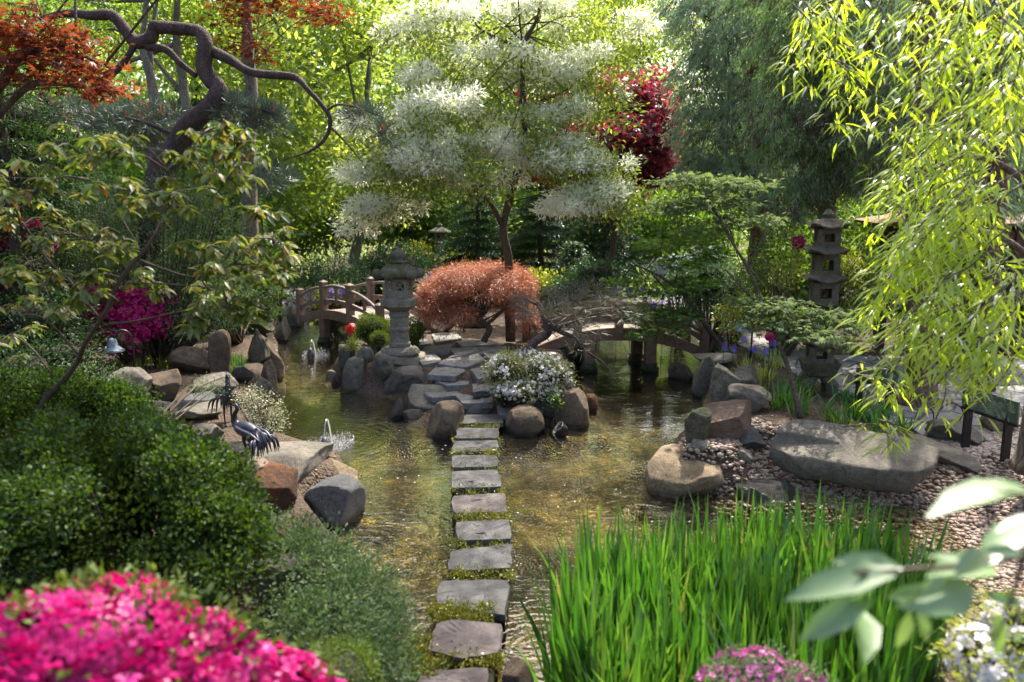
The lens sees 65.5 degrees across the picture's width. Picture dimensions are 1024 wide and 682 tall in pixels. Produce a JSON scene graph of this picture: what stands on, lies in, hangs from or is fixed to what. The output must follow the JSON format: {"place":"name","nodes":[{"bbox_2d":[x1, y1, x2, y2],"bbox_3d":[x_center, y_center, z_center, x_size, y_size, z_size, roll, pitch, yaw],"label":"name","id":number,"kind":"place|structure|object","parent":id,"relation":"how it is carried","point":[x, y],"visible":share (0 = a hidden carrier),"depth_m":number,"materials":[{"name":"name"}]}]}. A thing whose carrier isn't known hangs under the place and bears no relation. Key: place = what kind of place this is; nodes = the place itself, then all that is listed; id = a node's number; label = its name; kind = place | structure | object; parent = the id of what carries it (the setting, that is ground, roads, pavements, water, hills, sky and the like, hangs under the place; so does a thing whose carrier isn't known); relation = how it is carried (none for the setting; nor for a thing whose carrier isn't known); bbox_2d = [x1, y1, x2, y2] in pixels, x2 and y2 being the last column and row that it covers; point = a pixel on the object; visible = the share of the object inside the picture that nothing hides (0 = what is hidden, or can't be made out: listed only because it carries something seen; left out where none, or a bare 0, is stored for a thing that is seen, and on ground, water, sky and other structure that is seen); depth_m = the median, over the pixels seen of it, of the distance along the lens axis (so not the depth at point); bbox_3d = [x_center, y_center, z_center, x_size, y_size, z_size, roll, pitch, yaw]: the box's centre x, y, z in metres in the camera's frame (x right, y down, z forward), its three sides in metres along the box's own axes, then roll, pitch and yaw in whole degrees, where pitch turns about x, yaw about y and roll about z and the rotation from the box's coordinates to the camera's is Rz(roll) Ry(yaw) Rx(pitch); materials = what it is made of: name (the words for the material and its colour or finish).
{"place":"outdoors","nodes":[
{"label":"outdoors","id":0,"kind":"place"},
{"bbox_2d":[285,244,377,324],"bbox_3d":[-4.021,-1.216,17.551,2.094,1.852,1.429,0,10,0],"label":"pale shrub","id":1,"kind":"object","parent":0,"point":[312,275],"visible":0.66,"depth_m":17.41,"materials":[{"name":"green plant"}]},
{"bbox_2d":[337,237,443,304],"bbox_3d":[-2.778,-1.474,18.555,2.864,1.863,1.807,0,10,0],"label":"dome shrub","id":2,"kind":"object","parent":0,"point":[381,259],"visible":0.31,"depth_m":18.27,"materials":[{"name":"green plant"}]},
{"bbox_2d":[1,215,1023,681],"bbox_3d":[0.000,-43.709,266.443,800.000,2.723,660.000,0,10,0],"label":"ground","id":3,"kind":"structure","parent":0,"point":[529,481],"depth_m":7.88,"materials":[{"name":"soil"}]},
{"bbox_2d":[0,238,124,386],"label":"bank bush","id":4,"kind":"object","parent":3,"relation":"on","point":[54,353],"visible":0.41,"depth_m":8.84,"materials":[{"name":"green plant"}]},
{"bbox_2d":[0,71,136,340],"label":"bank bush","id":5,"kind":"object","parent":3,"relation":"on","point":[21,113],"visible":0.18,"depth_m":11.61,"materials":[{"name":"green plant"}]},
{"bbox_2d":[0,38,151,381],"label":"fir tree","id":6,"kind":"object","parent":3,"relation":"on","point":[15,243],"visible":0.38,"depth_m":9.39,"materials":[{"name":"green plant"}]},
{"bbox_2d":[0,0,157,117],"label":"red maple","id":7,"kind":"object","parent":3,"relation":"on","point":[31,46],"visible":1,"depth_m":7.05,"materials":[{"name":"brown plant"}]},
{"bbox_2d":[0,359,192,576],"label":"clipped shrub","id":8,"kind":"object","parent":3,"relation":"on","point":[21,395],"visible":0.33,"depth_m":5.20,"materials":[{"name":"green plant"}]},
{"bbox_2d":[64,280,181,366],"bbox_3d":[-5.194,-0.187,10.690,1.433,1.250,1.526,0,10,0],"label":"azalea bush","id":9,"kind":"object","parent":3,"relation":"on","point":[138,307],"visible":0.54,"depth_m":10.40,"materials":[{"name":"purple plant"}]},
{"bbox_2d":[0,0,274,188],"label":"deciduous tree","id":10,"kind":"object","parent":3,"relation":"on","point":[182,88],"visible":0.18,"depth_m":16.45,"materials":[{"name":"green plant"}]},
{"bbox_2d":[0,397,289,628],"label":"clipped shrub","id":11,"kind":"object","parent":3,"relation":"on","point":[58,499],"visible":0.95,"depth_m":3.56,"materials":[{"name":"green plant"}]},
{"bbox_2d":[64,353,231,419],"bbox_3d":[-3.182,0.530,7.130,0.535,1.111,1.860,3,10,16],"label":"shrub","id":12,"kind":"object","parent":3,"relation":"on","point":[182,399],"visible":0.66,"depth_m":7.49,"materials":[{"name":"green plant"}]},
{"bbox_2d":[5,0,291,164],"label":"deciduous tree","id":13,"kind":"object","parent":3,"relation":"on","point":[147,61],"visible":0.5,"depth_m":15.49,"materials":[{"name":"green plant"}]},
{"bbox_2d":[0,119,307,426],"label":"rhododendron","id":14,"kind":"object","parent":3,"relation":"on","point":[243,311],"visible":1,"depth_m":4.56,"materials":[{"name":"green plant"}]},
{"bbox_2d":[4,123,314,281],"bbox_3d":[-8.553,-2.502,16.729,8.801,4.197,4.190,0,10,0],"label":"deciduous tree","id":15,"kind":"object","parent":3,"relation":"on","point":[131,169],"visible":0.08,"depth_m":16.19,"materials":[{"name":"green plant"}]},
{"bbox_2d":[51,164,268,365],"bbox_3d":[-4.824,-1.022,10.992,2.705,2.868,1.656,0,10,0],"label":"bank bush","id":16,"kind":"object","parent":3,"relation":"on","point":[170,342],"visible":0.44,"depth_m":10.83,"materials":[{"name":"green plant"}]},
{"bbox_2d":[149,369,181,400],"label":"rock","id":17,"kind":"object","parent":3,"relation":"on","point":[168,383],"visible":0.74,"depth_m":8.86,"materials":[{"name":"brown stone"}]},
{"bbox_2d":[0,559,347,681],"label":"azalea bush","id":18,"kind":"object","parent":3,"relation":"on","point":[119,625],"visible":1,"depth_m":1.83,"materials":[{"name":"pink plant"}]},
{"bbox_2d":[168,346,211,372],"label":"rock","id":19,"kind":"object","parent":3,"relation":"on","point":[188,359],"visible":0.86,"depth_m":10.37,"materials":[{"name":"brown stone"}]},
{"bbox_2d":[55,0,365,240],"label":"deciduous tree","id":20,"kind":"object","parent":3,"relation":"on","point":[305,137],"visible":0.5,"depth_m":17.34,"materials":[{"name":"green plant"}]},
{"bbox_2d":[23,9,404,358],"bbox_3d":[-4.388,-1.922,11.757,6.078,5.484,1.935,3,10,15],"label":"gnarled pine","id":21,"kind":"object","parent":3,"relation":"on","point":[216,99],"visible":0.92,"depth_m":11.00,"materials":[{"name":"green plant"}]},
{"bbox_2d":[208,329,230,372],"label":"rock","id":22,"kind":"object","parent":3,"relation":"on","point":[219,350],"visible":0.77,"depth_m":10.25,"materials":[{"name":"brown stone"}]},
{"bbox_2d":[227,201,284,323],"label":"fir tree","id":23,"kind":"object","parent":3,"relation":"on","point":[269,289],"visible":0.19,"depth_m":14.49,"materials":[{"name":"green plant"}]},
{"bbox_2d":[231,376,295,441],"bbox_3d":[-2.371,0.706,7.546,0.710,0.698,0.539,3,10,18],"label":"cotoneaster","id":24,"kind":"object","parent":3,"relation":"on","point":[254,416],"visible":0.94,"depth_m":7.48,"materials":[{"name":"beige plant"}]},
{"bbox_2d":[255,461,297,509],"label":"rock","id":25,"kind":"object","parent":3,"relation":"on","point":[283,490],"visible":0.69,"depth_m":5.93,"materials":[{"name":"stone"}]},
{"bbox_2d":[199,0,356,285],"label":"red maple","id":26,"kind":"object","parent":3,"relation":"on","point":[246,47],"visible":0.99,"depth_m":12.09,"materials":[{"name":"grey plant"}]},
{"bbox_2d":[253,553,311,615],"bbox_3d":[-1.299,1.385,4.512,0.292,0.354,0.278,0,10,0],"label":"rock","id":27,"kind":"object","parent":3,"relation":"on","point":[270,581],"visible":0.27,"depth_m":4.39,"materials":[{"name":"grey stone"}]},
{"bbox_2d":[248,441,333,481],"bbox_3d":[-1.951,1.013,6.915,0.642,0.236,1.000,0,10,0],"label":"rock","id":28,"kind":"object","parent":3,"relation":"on","point":[305,458],"visible":0.61,"depth_m":6.79,"materials":[{"name":"grey stone"}]},
{"bbox_2d":[231,403,279,463],"bbox_3d":[-2.067,0.748,6.420,0.292,0.478,0.435,-9,13,-42],"label":"bronze crane","id":29,"kind":"object","parent":28,"relation":"on","point":[260,436],"visible":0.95,"depth_m":6.35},
{"bbox_2d":[304,473,365,534],"bbox_3d":[-1.487,1.415,6.752,0.439,0.550,0.569,3,10,16],"label":"rock","id":30,"kind":"object","parent":3,"relation":"on","point":[343,494],"visible":0.77,"depth_m":6.51,"materials":[{"name":"stone"}]},
{"bbox_2d":[245,494,445,681],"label":"cotoneaster","id":31,"kind":"object","parent":3,"relation":"on","point":[330,606],"visible":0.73,"depth_m":4.12,"materials":[{"name":"green plant"}]},
{"bbox_2d":[309,628,385,681],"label":"clipped shrub","id":32,"kind":"object","parent":3,"relation":"on","point":[352,665],"visible":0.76,"depth_m":3.19,"materials":[{"name":"green plant"}]},
{"bbox_2d":[210,0,498,264],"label":"deciduous tree","id":33,"kind":"object","parent":3,"relation":"on","point":[342,34],"visible":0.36,"depth_m":19.48,"materials":[{"name":"green plant"}]},
{"bbox_2d":[295,277,428,353],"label":"arched bridge","id":34,"kind":"structure","parent":3,"relation":"on","point":[350,312],"depth_m":15.09,"materials":[{"name":"brown wood"}]},
{"bbox_2d":[214,118,522,277],"bbox_3d":[-4.459,-4.101,22.848,9.873,5.288,5.495,-5,11,-29],"label":"deciduous tree","id":35,"kind":"object","parent":3,"relation":"on","point":[437,215],"visible":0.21,"depth_m":22.57,"materials":[{"name":"green plant"}]},
{"bbox_2d":[350,312,389,344],"bbox_3d":[-2.187,-0.128,12.473,0.630,0.664,0.696,0,10,0],"label":"boxwood ball","id":36,"kind":"object","parent":3,"relation":"on","point":[366,325],"visible":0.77,"depth_m":12.29,"materials":[{"name":"green plant"}]},
{"bbox_2d":[371,246,425,365],"bbox_3d":[-1.630,-0.507,11.484,0.748,1.717,0.757,0,10,0],"label":"stone lantern","id":37,"kind":"object","parent":3,"relation":"on","point":[399,302],"visible":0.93,"depth_m":11.34,"materials":[{"name":"stone"}]},
{"bbox_2d":[383,365,423,394],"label":"rock","id":38,"kind":"object","parent":3,"relation":"on","point":[402,378],"visible":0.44,"depth_m":10.94,"materials":[{"name":"grey stone"}]},
{"bbox_2d":[426,400,463,444],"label":"rock","id":39,"kind":"object","parent":3,"relation":"on","point":[446,417],"visible":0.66,"depth_m":9.06,"materials":[{"name":"brown stone"}]},
{"bbox_2d":[435,427,502,681],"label":"causeway","id":40,"kind":"structure","parent":3,"relation":"on","point":[491,674],"depth_m":5.48,"materials":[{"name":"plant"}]},
{"bbox_2d":[402,630,439,681],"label":"sedum","id":41,"kind":"object","parent":40,"relation":"on","point":[426,660],"visible":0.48,"depth_m":4.46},
{"bbox_2d":[418,667,488,681],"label":"stepping stone","id":42,"kind":"object","parent":40,"relation":"on","point":[475,674],"visible":0.94,"depth_m":4.28,"materials":[{"name":"grey stone"}]},
{"bbox_2d":[424,596,498,625],"bbox_3d":[-0.306,1.698,4.975,0.495,0.162,0.330,0,10,0],"label":"sedum","id":43,"kind":"object","parent":40,"relation":"on","point":[439,612],"visible":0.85,"depth_m":4.93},
{"bbox_2d":[423,643,506,675],"bbox_3d":[-0.265,1.794,4.459,0.483,0.156,0.240,0,10,0],"label":"sedum","id":44,"kind":"object","parent":40,"relation":"on","point":[498,658],"visible":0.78,"depth_m":4.42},
{"bbox_2d":[428,620,502,681],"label":"stepping stone","id":45,"kind":"object","parent":40,"relation":"on","point":[486,637],"visible":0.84,"depth_m":4.61,"materials":[{"name":"grey stone"}]},
{"bbox_2d":[435,579,509,650],"bbox_3d":[-0.253,1.789,5.231,0.484,0.326,0.606,0,10,0],"label":"stepping stone","id":46,"kind":"object","parent":40,"relation":"on","point":[475,591],"visible":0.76,"depth_m":5.17,"materials":[{"name":"stone"}]},
{"bbox_2d":[451,470,501,501],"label":"stepping stone","id":47,"kind":"object","parent":40,"relation":"on","point":[487,478],"visible":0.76,"depth_m":7.28,"materials":[{"name":"stone"}]},
{"bbox_2d":[451,493,506,532],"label":"stepping stone","id":48,"kind":"object","parent":40,"relation":"on","point":[495,502],"visible":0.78,"depth_m":6.77,"materials":[{"name":"grey stone"}]},
{"bbox_2d":[447,544,512,585],"bbox_3d":[-0.230,1.690,5.820,0.472,0.324,0.585,0,10,0],"label":"stepping stone","id":49,"kind":"object","parent":40,"relation":"on","point":[499,557],"visible":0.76,"depth_m":5.68,"materials":[{"name":"stone"}]},
{"bbox_2d":[455,519,511,546],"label":"stepping stone","id":50,"kind":"object","parent":40,"relation":"on","point":[486,530],"visible":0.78,"depth_m":6.12,"materials":[{"name":"stone"}]},
{"bbox_2d":[412,255,543,342],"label":"laceleaf maple","id":51,"kind":"object","parent":3,"relation":"on","point":[439,303],"visible":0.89,"depth_m":12.55,"materials":[{"name":"brown plant"}]},
{"bbox_2d":[432,159,533,300],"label":"fir tree","id":52,"kind":"object","parent":3,"relation":"on","point":[477,231],"visible":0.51,"depth_m":18.11,"materials":[{"name":"green plant"}]},
{"bbox_2d":[373,0,601,194],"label":"deciduous tree","id":53,"kind":"object","parent":3,"relation":"on","point":[510,102],"visible":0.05,"depth_m":25.70,"materials":[{"name":"green plant"}]},
{"bbox_2d":[326,0,669,341],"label":"fringe tree","id":54,"kind":"object","parent":3,"relation":"on","point":[428,149],"visible":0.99,"depth_m":12.13,"materials":[{"name":"white plant"}]},
{"bbox_2d":[0,0,1023,230],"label":"woods","id":55,"kind":"object","parent":3,"relation":"on","point":[165,85],"visible":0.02,"depth_m":42.71,"materials":[{"name":"green plant"}]},
{"bbox_2d":[504,404,544,439],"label":"rock","id":56,"kind":"object","parent":3,"relation":"on","point":[524,421],"visible":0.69,"depth_m":9.15,"materials":[{"name":"brown stone"}]},
{"bbox_2d":[479,343,582,407],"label":"azalea bush","id":57,"kind":"object","parent":3,"relation":"on","point":[517,377],"visible":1,"depth_m":9.63,"materials":[{"name":"white plant"}]},
{"bbox_2d":[51,224,1023,323],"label":"undergrowth","id":58,"kind":"object","parent":3,"relation":"on","point":[544,260],"depth_m":23.04,"materials":[{"name":"plant"}]},
{"bbox_2d":[496,133,590,294],"bbox_3d":[0.673,-2.990,19.349,2.900,4.100,3.189,6,11,31],"label":"fir tree","id":59,"kind":"object","parent":3,"relation":"on","point":[529,247],"visible":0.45,"depth_m":19.08,"materials":[{"name":"green plant"}]},
{"bbox_2d":[540,239,602,321],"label":"fir tree","id":60,"kind":"object","parent":3,"relation":"on","point":[577,251],"visible":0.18,"depth_m":17.34,"materials":[{"name":"green plant"}]},
{"bbox_2d":[558,387,588,431],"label":"rock","id":61,"kind":"object","parent":3,"relation":"on","point":[574,413],"visible":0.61,"depth_m":9.51,"materials":[{"name":"brown stone"}]},
{"bbox_2d":[506,276,653,373],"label":"leaning pine","id":62,"kind":"object","parent":3,"relation":"on","point":[549,325],"visible":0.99,"depth_m":10.40,"materials":[{"name":"green plant"}]},
{"bbox_2d":[449,170,749,273],"bbox_3d":[2.464,-4.567,25.297,10.698,5.688,5.933,4,10,21],"label":"deciduous tree","id":63,"kind":"object","parent":3,"relation":"on","point":[661,226],"visible":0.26,"depth_m":23.41,"materials":[{"name":"green plant"}]},
{"bbox_2d":[512,61,689,269],"bbox_3d":[1.774,-3.489,15.822,3.703,4.225,2.810,0,10,0],"label":"purple maple","id":64,"kind":"object","parent":3,"relation":"on","point":[659,163],"visible":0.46,"depth_m":15.31,"materials":[{"name":"brown plant"}]},
{"bbox_2d":[553,201,654,297],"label":"fir tree","id":65,"kind":"object","parent":3,"relation":"on","point":[622,251],"visible":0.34,"depth_m":19.58,"materials":[{"name":"green plant"}]},
{"bbox_2d":[279,366,939,663],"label":"bed pebbles","id":66,"kind":"object","parent":3,"relation":"on","point":[510,627],"visible":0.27,"depth_m":7.34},
{"bbox_2d":[522,296,710,383],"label":"arched bridge","id":67,"kind":"structure","parent":3,"relation":"on","point":[647,359],"depth_m":12.58,"materials":[{"name":"brown wood"}]},
{"bbox_2d":[540,0,730,255],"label":"deciduous tree","id":68,"kind":"object","parent":3,"relation":"on","point":[619,5],"visible":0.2,"depth_m":22.67,"materials":[{"name":"green plant"}]},
{"bbox_2d":[598,225,752,351],"bbox_3d":[2.457,-0.659,12.157,2.405,2.250,1.903,-5,11,-26],"label":"japanese maple","id":69,"kind":"object","parent":3,"relation":"on","point":[676,288],"visible":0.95,"depth_m":11.99,"materials":[{"name":"green plant"}]},
{"bbox_2d":[645,444,723,503],"bbox_3d":[1.611,1.306,7.501,0.729,0.555,0.693,0,10,0],"label":"rock","id":70,"kind":"object","parent":3,"relation":"on","point":[671,473],"visible":0.78,"depth_m":7.26,"materials":[{"name":"beige stone"}]},
{"bbox_2d":[684,407,711,442],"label":"rock","id":71,"kind":"object","parent":3,"relation":"on","point":[697,423],"visible":0.83,"depth_m":7.45,"materials":[{"name":"stone"}]},
{"bbox_2d":[659,241,754,346],"bbox_3d":[3.633,-0.823,14.569,1.398,2.076,2.360,-7,12,-36],"label":"shrub","id":72,"kind":"object","parent":3,"relation":"on","point":[716,273],"visible":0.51,"depth_m":14.37,"materials":[{"name":"green plant"}]},
{"bbox_2d":[709,363,741,401],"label":"rock","id":73,"kind":"object","parent":3,"relation":"on","point":[723,378],"visible":0.75,"depth_m":9.06,"materials":[{"name":"grey stone"}]},
{"bbox_2d":[703,399,751,439],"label":"rock","id":74,"kind":"object","parent":3,"relation":"on","point":[731,419],"visible":0.71,"depth_m":7.74,"materials":[{"name":"red stone"}]},
{"bbox_2d":[649,0,816,312],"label":"cedar tree","id":75,"kind":"object","parent":3,"relation":"on","point":[718,49],"visible":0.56,"depth_m":13.55,"materials":[{"name":"green plant"}]},
{"bbox_2d":[726,383,771,412],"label":"rock","id":76,"kind":"object","parent":3,"relation":"on","point":[758,397],"visible":0.74,"depth_m":8.73,"materials":[{"name":"grey stone"}]},
{"bbox_2d":[678,638,840,681],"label":"azalea bush","id":77,"kind":"object","parent":3,"relation":"on","point":[751,667],"visible":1,"depth_m":2.83,"materials":[{"name":"pink plant"}]},
{"bbox_2d":[638,170,886,418],"bbox_3d":[2.664,-0.641,8.737,1.483,2.484,2.874,-5,11,-29],"label":"japanese maple","id":78,"kind":"object","parent":3,"relation":"on","point":[768,308],"visible":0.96,"depth_m":8.53,"materials":[{"name":"green plant"}]},
{"bbox_2d":[735,478,795,507],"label":"rock","id":79,"kind":"object","parent":3,"relation":"on","point":[775,487],"visible":0.59,"depth_m":7.21,"materials":[{"name":"stone"}]},
{"bbox_2d":[758,368,827,418],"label":"grass tuft","id":80,"kind":"object","parent":3,"relation":"on","point":[783,396],"visible":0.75,"depth_m":8.90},
{"bbox_2d":[710,0,911,309],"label":"cedar tree","id":81,"kind":"object","parent":3,"relation":"on","point":[827,187],"visible":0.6,"depth_m":11.39,"materials":[{"name":"green plant"}]},
{"bbox_2d":[728,188,901,347],"bbox_3d":[4.862,-1.291,12.909,2.934,2.840,2.702,0,10,0],"label":"rhododendron shrub","id":82,"kind":"object","parent":3,"relation":"on","point":[800,243],"visible":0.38,"depth_m":12.54,"materials":[{"name":"green plant"}]},
{"bbox_2d":[756,241,878,356],"bbox_3d":[4.585,-0.610,11.991,1.861,1.806,0.989,-2,10,-9],"label":"laurel shrub","id":83,"kind":"object","parent":3,"relation":"on","point":[789,349],"visible":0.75,"depth_m":11.86,"materials":[{"name":"green plant"}]},
{"bbox_2d":[797,209,850,397],"bbox_3d":[3.705,-0.405,9.498,0.447,2.305,0.447,2,10,9],"label":"stone pagoda","id":84,"kind":"object","parent":3,"relation":"on","point":[824,368],"visible":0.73,"depth_m":9.36,"materials":[{"name":"stone"}]},
{"bbox_2d":[645,417,1023,681],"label":"pebbles","id":85,"kind":"object","parent":3,"relation":"on","point":[924,495],"visible":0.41,"depth_m":7.10,"materials":[{"name":"gravel"}]},
{"bbox_2d":[678,0,1023,262],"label":"deciduous tree","id":86,"kind":"object","parent":3,"relation":"on","point":[1018,169],"visible":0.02,"depth_m":19.02,"materials":[{"name":"green plant"}]},
{"bbox_2d":[770,420,939,493],"bbox_3d":[3.102,1.054,7.295,1.424,0.473,0.592,5,11,28],"label":"rock","id":87,"kind":"object","parent":3,"relation":"on","point":[816,450],"visible":0.94,"depth_m":7.19,"materials":[{"name":"grey stone"}]},
{"bbox_2d":[765,0,1023,474],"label":"willow tree","id":88,"kind":"object","parent":3,"relation":"on","point":[934,238],"visible":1,"depth_m":4.83,"materials":[{"name":"green plant"}]},
{"bbox_2d":[784,477,1023,663],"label":"leafy branch","id":89,"kind":"object","parent":3,"relation":"on","point":[944,589],"visible":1,"depth_m":1.32,"materials":[{"name":"green plant"}]},
{"bbox_2d":[829,0,1023,408],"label":"cedar tree","id":90,"kind":"object","parent":3,"relation":"on","point":[1014,194],"visible":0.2,"depth_m":9.89,"materials":[{"name":"green plant"}]},
{"bbox_2d":[908,434,982,473],"bbox_3d":[4.142,1.068,7.598,0.601,0.189,0.836,-8,13,-41],"label":"rock","id":91,"kind":"object","parent":3,"relation":"on","point":[958,458],"visible":0.56,"depth_m":7.34,"materials":[{"name":"stone"}]},
{"bbox_2d":[887,227,1023,354],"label":"edge shrub","id":92,"kind":"object","parent":3,"relation":"on","point":[1004,263],"visible":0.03,"depth_m":12.47,"materials":[{"name":"green plant"}]},
{"bbox_2d":[925,419,985,445],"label":"rock","id":93,"kind":"object","parent":3,"relation":"on","point":[938,430],"visible":0.62,"depth_m":7.71,"materials":[{"name":"stone"}]},
{"bbox_2d":[916,582,1023,681],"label":"azalea bush","id":94,"kind":"object","parent":3,"relation":"on","point":[973,655],"visible":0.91,"depth_m":2.68,"materials":[{"name":"white plant"}]},
{"bbox_2d":[960,385,1019,461],"bbox_3d":[4.373,0.778,7.310,0.109,0.714,0.573,-4,10,-23],"label":"sign board","id":95,"kind":"object","parent":3,"relation":"on","point":[1005,412],"visible":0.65,"depth_m":7.20,"materials":[{"name":"green wood"}]},
{"bbox_2d":[543,255,633,316],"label":"shrub","id":96,"kind":"object","parent":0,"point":[597,270],"visible":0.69,"depth_m":15.82,"materials":[{"name":"green plant"}]},
{"bbox_2d":[264,319,960,662],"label":"pond water","id":97,"kind":"structure","parent":0,"point":[612,354],"depth_m":10.90,"materials":[{"name":"liquid"}]},
{"bbox_2d":[509,480,996,681],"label":"iris clump","id":98,"kind":"object","parent":97,"relation":"in","point":[655,612],"visible":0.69,"depth_m":3.93,"materials":[{"name":"plant"}]},
{"bbox_2d":[893,522,1023,681],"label":"iris clump","id":99,"kind":"object","parent":97,"relation":"in","point":[933,665],"visible":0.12,"depth_m":4.55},
{"bbox_2d":[811,380,895,427],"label":"grass tuft","id":100,"kind":"object","parent":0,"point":[841,417],"visible":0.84,"depth_m":8.45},
{"bbox_2d":[705,303,1023,459],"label":"garden path","id":101,"kind":"structure","parent":0,"point":[849,366],"depth_m":10.00,"materials":[{"name":"stone"}]},
{"bbox_2d":[854,191,1023,360],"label":"garden shelter","id":102,"kind":"object","parent":101,"relation":"on","point":[1017,237],"visible":0.19,"depth_m":11.56,"materials":[{"name":"brown wood"}]},
{"bbox_2d":[935,0,1023,390],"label":"cedar tree","id":103,"kind":"object","parent":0,"point":[998,177],"visible":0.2,"depth_m":9.38,"materials":[{"name":"green plant"}]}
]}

